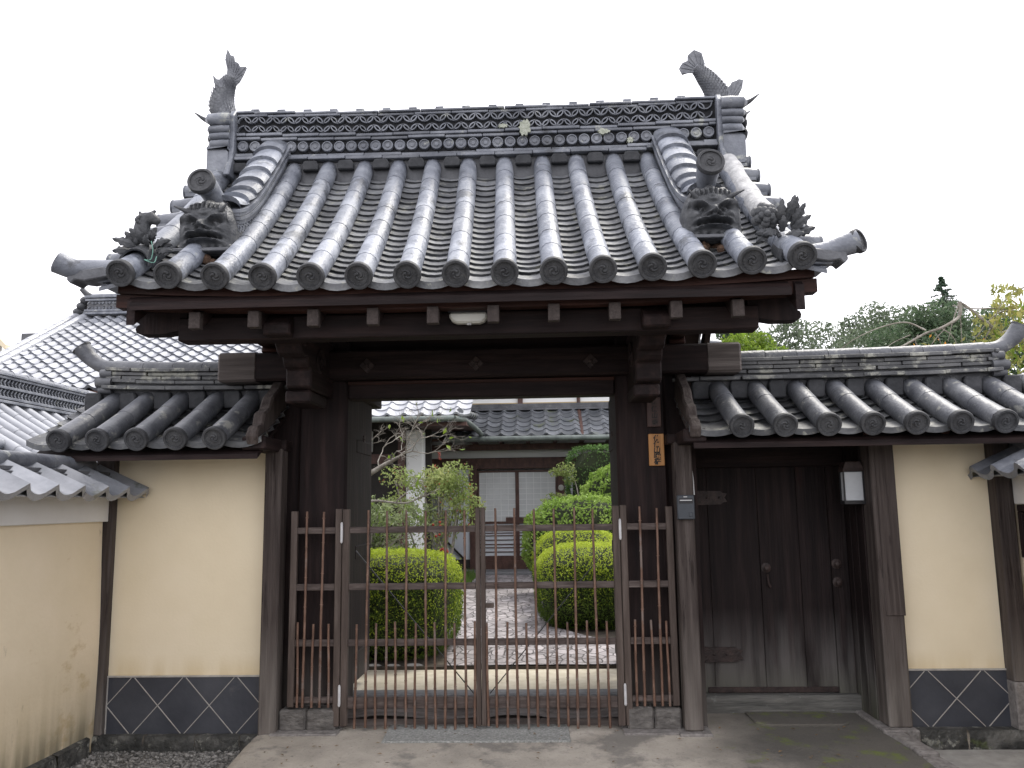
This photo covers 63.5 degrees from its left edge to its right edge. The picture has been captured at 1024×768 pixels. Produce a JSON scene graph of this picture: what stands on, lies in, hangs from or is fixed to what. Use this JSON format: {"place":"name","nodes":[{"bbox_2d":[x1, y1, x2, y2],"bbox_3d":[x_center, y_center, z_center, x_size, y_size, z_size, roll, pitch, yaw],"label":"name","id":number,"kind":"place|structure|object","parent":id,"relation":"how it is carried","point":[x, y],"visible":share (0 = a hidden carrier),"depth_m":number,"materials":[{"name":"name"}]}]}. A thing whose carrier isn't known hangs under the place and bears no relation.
{"place":"outdoors","nodes":[
{"label":"outdoors","id":0,"kind":"place"},
{"bbox_2d":[66,747,239,767],"bbox_3d":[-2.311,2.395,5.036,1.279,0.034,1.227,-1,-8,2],"label":"gravel","id":1,"kind":"structure","parent":0,"point":[176,761],"depth_m":5.39,"materials":[{"name":"grey gravel"}]},
{"bbox_2d":[353,669,616,689],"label":"courtyard paving","id":2,"kind":"structure","parent":0,"point":[460,683],"depth_m":6.60,"materials":[{"name":"beige concrete"}]},
{"bbox_2d":[371,397,608,574],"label":"entrance house","id":3,"kind":"structure","parent":0,"point":[513,452],"depth_m":15.55,"materials":[{"name":"grey wood"}]},
{"bbox_2d":[477,470,517,560],"bbox_3d":[-0.272,2.481,15.649,0.755,1.680,0.035,-1,-8,2],"label":"sliding door","id":4,"kind":"structure","parent":3,"relation":"in","point":[498,489],"depth_m":15.67,"materials":[{"name":"white paper"}]},
{"bbox_2d":[517,470,556,559],"bbox_3d":[0.484,2.467,15.619,0.760,1.680,0.035,-1,-8,2],"label":"sliding door","id":5,"kind":"structure","parent":3,"relation":"in","point":[533,486],"depth_m":15.68,"materials":[{"name":"white paper"}]},
{"bbox_2d":[369,613,616,669],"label":"garden terrain","id":6,"kind":"structure","parent":0,"point":[440,658],"depth_m":7.08,"materials":[{"name":"pale stone paving"}]},
{"bbox_2d":[0,333,34,351],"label":"house","id":7,"kind":"structure","parent":6,"relation":"on","point":[4,343],"depth_m":28.95,"materials":[{"name":"tile"}]},
{"bbox_2d":[0,369,96,461],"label":"side hall","id":8,"kind":"structure","parent":6,"relation":"on","point":[30,407],"depth_m":9.22,"materials":[{"name":"grey tile"}]},
{"bbox_2d":[0,288,261,392],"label":"temple hall","id":9,"kind":"structure","parent":6,"relation":"on","point":[98,321],"depth_m":17.44,"materials":[{"name":"tile"}]},
{"bbox_2d":[369,663,421,665],"bbox_3d":[-1.490,2.438,7.135,1.470,0.062,0.088,-1,-8,2],"label":"garden edging","id":10,"kind":"object","parent":6,"relation":"on","point":[412,664],"visible":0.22,"depth_m":7.10,"materials":[{"name":"stone"}]},
{"bbox_2d":[371,494,437,552],"bbox_3d":[-2.063,2.264,11.158,2.086,1.572,1.603,-4,-9,21],"label":"mixed shrub","id":11,"kind":"object","parent":6,"relation":"on","point":[377,539],"visible":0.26,"depth_m":11.05,"materials":[{"name":"green plant"}]},
{"bbox_2d":[369,546,463,660],"bbox_3d":[-1.227,2.083,7.915,1.544,1.046,1.546,-1,-8,2],"label":"azalea bush","id":12,"kind":"object","parent":6,"relation":"on","point":[415,598],"visible":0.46,"depth_m":7.32,"materials":[{"name":"green plant"}]},
{"bbox_2d":[371,402,471,503],"bbox_3d":[-1.557,1.500,9.739,2.292,2.679,1.307,1,-8,-10],"label":"plum tree","id":13,"kind":"object","parent":6,"relation":"on","point":[383,465],"visible":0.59,"depth_m":9.78,"materials":[{"name":"green plant"}]},
{"bbox_2d":[396,497,453,556],"bbox_3d":[-1.330,2.417,12.154,0.923,1.524,0.776,3,-9,-25],"label":"garden tree","id":14,"kind":"object","parent":6,"relation":"on","point":[433,533],"visible":0.23,"depth_m":12.14,"materials":[{"name":"green plant"}]},
{"bbox_2d":[378,452,485,564],"bbox_3d":[-1.121,2.060,11.850,1.532,2.146,0.978,-1,-8,2],"label":"nandina","id":15,"kind":"object","parent":6,"relation":"on","point":[441,479],"visible":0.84,"depth_m":11.81,"materials":[{"name":"green plant"}]},
{"bbox_2d":[447,575,615,664],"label":"garden path","id":16,"kind":"structure","parent":6,"relation":"on","point":[525,606],"depth_m":8.70,"materials":[{"name":"grey stone"}]},
{"bbox_2d":[454,567,475,581],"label":"grass","id":17,"kind":"structure","parent":16,"relation":"on","point":[470,576],"depth_m":13.88,"materials":[{"name":"green plant"}]},
{"bbox_2d":[540,461,578,502],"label":"maple sapling","id":18,"kind":"object","parent":6,"relation":"on","point":[556,472],"visible":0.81,"depth_m":13.91,"materials":[{"name":"green plant"}]},
{"bbox_2d":[520,492,611,572],"bbox_3d":[1.063,2.288,11.950,1.901,1.441,1.321,-1,-8,2],"label":"camellia bush","id":19,"kind":"object","parent":6,"relation":"on","point":[582,505],"visible":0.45,"depth_m":11.71,"materials":[{"name":"green plant"}]},
{"bbox_2d":[530,530,611,596],"bbox_3d":[0.861,2.387,10.747,1.255,1.112,1.073,-1,-8,2],"label":"azalea bush","id":20,"kind":"object","parent":6,"relation":"on","point":[567,536],"visible":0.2,"depth_m":10.54,"materials":[{"name":"green plant"}]},
{"bbox_2d":[532,539,614,630],"bbox_3d":[1.020,2.303,9.509,1.572,1.023,1.594,-1,-8,2],"label":"azalea bush","id":21,"kind":"object","parent":6,"relation":"on","point":[585,596],"visible":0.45,"depth_m":8.90,"materials":[{"name":"green plant"}]},
{"bbox_2d":[564,443,609,500],"bbox_3d":[2.199,2.184,14.352,2.614,2.358,0.809,-1,-8,2],"label":"hedge","id":22,"kind":"object","parent":6,"relation":"on","point":[588,462],"visible":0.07,"depth_m":14.23,"materials":[{"name":"green plant"}]},
{"bbox_2d":[579,464,610,499],"bbox_3d":[1.943,1.966,12.985,1.898,1.618,1.306,-1,-8,2],"label":"camellia bush","id":23,"kind":"object","parent":6,"relation":"on","point":[599,483],"visible":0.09,"depth_m":12.79,"materials":[{"name":"green plant"}]},
{"bbox_2d":[715,327,761,340],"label":"broadleaf tree","id":24,"kind":"object","parent":6,"relation":"on","point":[718,336],"visible":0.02,"depth_m":25.89,"materials":[{"name":"green plant"}]},
{"bbox_2d":[719,330,789,350],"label":"broadleaf tree","id":25,"kind":"object","parent":6,"relation":"on","point":[756,341],"visible":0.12,"depth_m":19.57,"materials":[{"name":"green plant"}]},
{"bbox_2d":[762,317,821,349],"bbox_3d":[10.738,1.600,31.445,3.950,8.722,3.911,-1,-8,2],"label":"airy tree","id":26,"kind":"object","parent":6,"relation":"on","point":[796,333],"visible":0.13,"depth_m":31.35,"materials":[{"name":"green plant"}]},
{"bbox_2d":[802,319,863,349],"bbox_3d":[13.953,1.804,35.321,5.178,9.345,3.410,-1,-8,2],"label":"airy tree","id":27,"kind":"object","parent":6,"relation":"on","point":[828,328],"visible":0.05,"depth_m":35.60,"materials":[{"name":"green plant"}]},
{"bbox_2d":[833,301,920,348],"bbox_3d":[14.607,1.311,31.990,4.536,9.342,4.369,5,-10,-34],"label":"airy tree","id":28,"kind":"object","parent":6,"relation":"on","point":[883,316],"visible":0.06,"depth_m":32.51,"materials":[{"name":"green plant"}]},
{"bbox_2d":[855,298,983,347],"bbox_3d":[14.748,1.246,29.163,5.912,8.669,4.419,-1,-8,2],"label":"broadleaf tree","id":29,"kind":"object","parent":6,"relation":"on","point":[931,320],"visible":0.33,"depth_m":29.32,"materials":[{"name":"green plant"}]},
{"bbox_2d":[842,276,1023,374],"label":"cherry tree","id":30,"kind":"object","parent":6,"relation":"on","point":[993,323],"visible":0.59,"depth_m":8.91,"materials":[{"name":"green plant"}]},
{"bbox_2d":[0,0,1023,370],"label":"sky","id":31,"kind":"structure","parent":0,"point":[900,123],"materials":[{"name":"white"}]},
{"bbox_2d":[142,729,970,749],"bbox_3d":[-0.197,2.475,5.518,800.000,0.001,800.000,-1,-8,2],"label":"ground","id":32,"kind":"structure","parent":0,"point":[968,736],"depth_m":5.87,"materials":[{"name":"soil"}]},
{"bbox_2d":[26,341,291,752],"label":"wing wall","id":33,"kind":"structure","parent":32,"relation":"on","point":[192,596],"depth_m":5.77,"materials":[{"name":"beige paint"}]},
{"bbox_2d":[353,689,616,694],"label":"step pavement","id":34,"kind":"structure","parent":32,"relation":"on","point":[490,690],"depth_m":6.13,"materials":[{"name":"grey stone"}]},
{"bbox_2d":[664,321,1023,749],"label":"wing wall","id":35,"kind":"structure","parent":32,"relation":"on","point":[895,603],"depth_m":5.69,"materials":[{"name":"beige paint"}]},
{"bbox_2d":[676,495,694,518],"bbox_3d":[1.166,0.827,5.555,0.115,0.160,0.036,-1,-8,2],"label":"intercom","id":36,"kind":"object","parent":35,"relation":"attached to","point":[685,507],"visible":1,"depth_m":5.54,"materials":[{"name":"grey plastic"}]},
{"bbox_2d":[696,466,842,692],"bbox_3d":[1.856,1.419,6.057,1.101,1.612,0.100,-1,-8,2],"label":"side door","id":37,"kind":"structure","parent":35,"relation":"in","point":[769,626],"depth_m":6.07,"materials":[{"name":"brown wood"}]},
{"bbox_2d":[838,461,865,503],"bbox_3d":[2.370,0.689,5.774,0.150,0.293,0.095,-1,-8,2],"label":"wall lantern","id":38,"kind":"object","parent":35,"relation":"attached to","point":[851,482],"depth_m":5.74,"materials":[{"name":"metal"}]},
{"bbox_2d":[821,314,879,348],"bbox_3d":[16.311,1.755,38.131,5.256,10.160,4.280,-1,-8,2],"label":"airy tree","id":39,"kind":"object","parent":32,"relation":"on","point":[852,324],"visible":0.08,"depth_m":38.76,"materials":[{"name":"green plant"}]},
{"bbox_2d":[886,732,958,767],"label":"kerb","id":40,"kind":"structure","parent":32,"relation":"on","point":[930,755],"depth_m":4.93,"materials":[{"name":"stone"}]},
{"bbox_2d":[913,276,1012,373],"bbox_3d":[17.210,0.797,32.293,4.468,10.358,4.538,-1,-8,2],"label":"conifer","id":41,"kind":"object","parent":32,"relation":"on","point":[941,284],"visible":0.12,"depth_m":32.83,"materials":[{"name":"green plant"}]},
{"bbox_2d":[938,305,1023,374],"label":"broadleaf tree","id":42,"kind":"object","parent":32,"relation":"on","point":[982,312],"visible":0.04,"depth_m":30.29,"materials":[{"name":"green plant"}]},
{"bbox_2d":[227,713,934,767],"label":"forecourt pavement","id":43,"kind":"structure","parent":0,"point":[740,740],"depth_m":5.07,"materials":[{"name":"concrete"}]},
{"bbox_2d":[51,49,867,735],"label":"temple gate","id":44,"kind":"structure","parent":43,"relation":"on","point":[623,255],"depth_m":5.77,"materials":[{"name":"tile"}]},
{"bbox_2d":[287,509,342,726],"bbox_3d":[-1.349,1.587,5.672,0.358,1.443,0.065,-1,-8,2],"label":"bamboo fence","id":45,"kind":"object","parent":44,"relation":"on","point":[295,643],"visible":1,"depth_m":5.64,"materials":[{"name":"brown wood"}]},
{"bbox_2d":[353,402,371,683],"bbox_3d":[-1.195,1.194,6.487,0.070,2.120,0.590,-1,-8,2],"label":"door leaf","id":46,"kind":"structure","parent":44,"relation":"in","point":[364,411],"depth_m":6.48,"materials":[{"name":"brown wood"}]},
{"bbox_2d":[338,507,481,729],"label":"bamboo gate","id":47,"kind":"structure","parent":44,"relation":"attached to","point":[385,702],"depth_m":5.61,"materials":[{"name":"brown wood"}]},
{"bbox_2d":[448,310,486,324],"bbox_3d":[-0.263,-0.405,5.026,0.248,0.106,0.073,-1,-8,2],"label":"ceiling lamp","id":48,"kind":"object","parent":44,"relation":"attached to","point":[469,317],"visible":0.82,"depth_m":5.00,"materials":[{"name":"white plastic"}]},
{"bbox_2d":[608,397,616,667],"bbox_3d":[0.823,1.154,6.407,0.070,2.120,0.590,-1,-8,2],"label":"door leaf","id":49,"kind":"structure","parent":44,"relation":"in","point":[610,401],"depth_m":6.58,"materials":[{"name":"brown wood"}]},
{"bbox_2d":[619,505,679,725],"bbox_3d":[0.927,1.543,5.581,0.358,1.443,0.065,-1,-8,2],"label":"bamboo fence","id":50,"kind":"object","parent":44,"relation":"attached to","point":[660,640],"visible":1,"depth_m":5.55,"materials":[{"name":"brown wood"}]},
{"bbox_2d":[480,506,626,728],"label":"bamboo gate","id":51,"kind":"structure","parent":50,"relation":"attached to","point":[588,701],"depth_m":5.57,"materials":[{"name":"brown wood"}]},
{"bbox_2d":[646,397,660,426],"bbox_3d":[1.008,0.200,5.882,0.098,0.210,0.022,-1,-8,2],"label":"name plaque","id":52,"kind":"object","parent":44,"relation":"attached to","point":[654,413],"visible":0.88,"depth_m":5.87,"materials":[{"name":"brown wood"}]},
{"bbox_2d":[648,434,664,465],"bbox_3d":[1.019,0.464,5.843,0.108,0.224,0.024,-1,-8,2],"label":"name plaque","id":53,"kind":"object","parent":44,"relation":"attached to","point":[656,449],"visible":1,"depth_m":5.83,"materials":[{"name":"brown wood"}]},
{"bbox_2d":[381,724,570,742],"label":"doorstep pavement","id":54,"kind":"structure","parent":43,"relation":"on","point":[523,733],"depth_m":5.40,"materials":[{"name":"grey stone"}]},
{"bbox_2d":[264,726,885,766],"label":"fallen leaves","id":55,"kind":"object","parent":43,"relation":"on","point":[538,752],"visible":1,"depth_m":5.06,"materials":[{"name":"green plant"}]},
{"bbox_2d":[745,711,849,726],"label":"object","id":56,"kind":"structure","parent":43,"relation":"on","point":[815,718],"depth_m":5.64,"materials":[{"name":"concrete"}]},
{"bbox_2d":[936,750,1023,767],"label":"slab pavement","id":57,"kind":"structure","parent":0,"point":[986,758],"depth_m":5.13,"materials":[{"name":"concrete"}]},
{"label":"street","id":58,"kind":"structure","parent":0,"visible":0},
{"bbox_2d":[0,450,148,767],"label":"boundary wall","id":59,"kind":"structure","parent":58,"relation":"on","point":[54,510],"depth_m":5.14,"materials":[{"name":"beige paint"}]},
{"bbox_2d":[968,443,1023,594],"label":"boundary wall","id":60,"kind":"structure","parent":58,"relation":"on","point":[1008,462],"depth_m":5.49,"materials":[{"name":"beige paint"}]},
{"bbox_2d":[1017,505,1023,557],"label":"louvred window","id":61,"kind":"structure","parent":60,"relation":"in","point":[1020,508],"depth_m":5.47,"materials":[{"name":"brown wood"}]}
]}

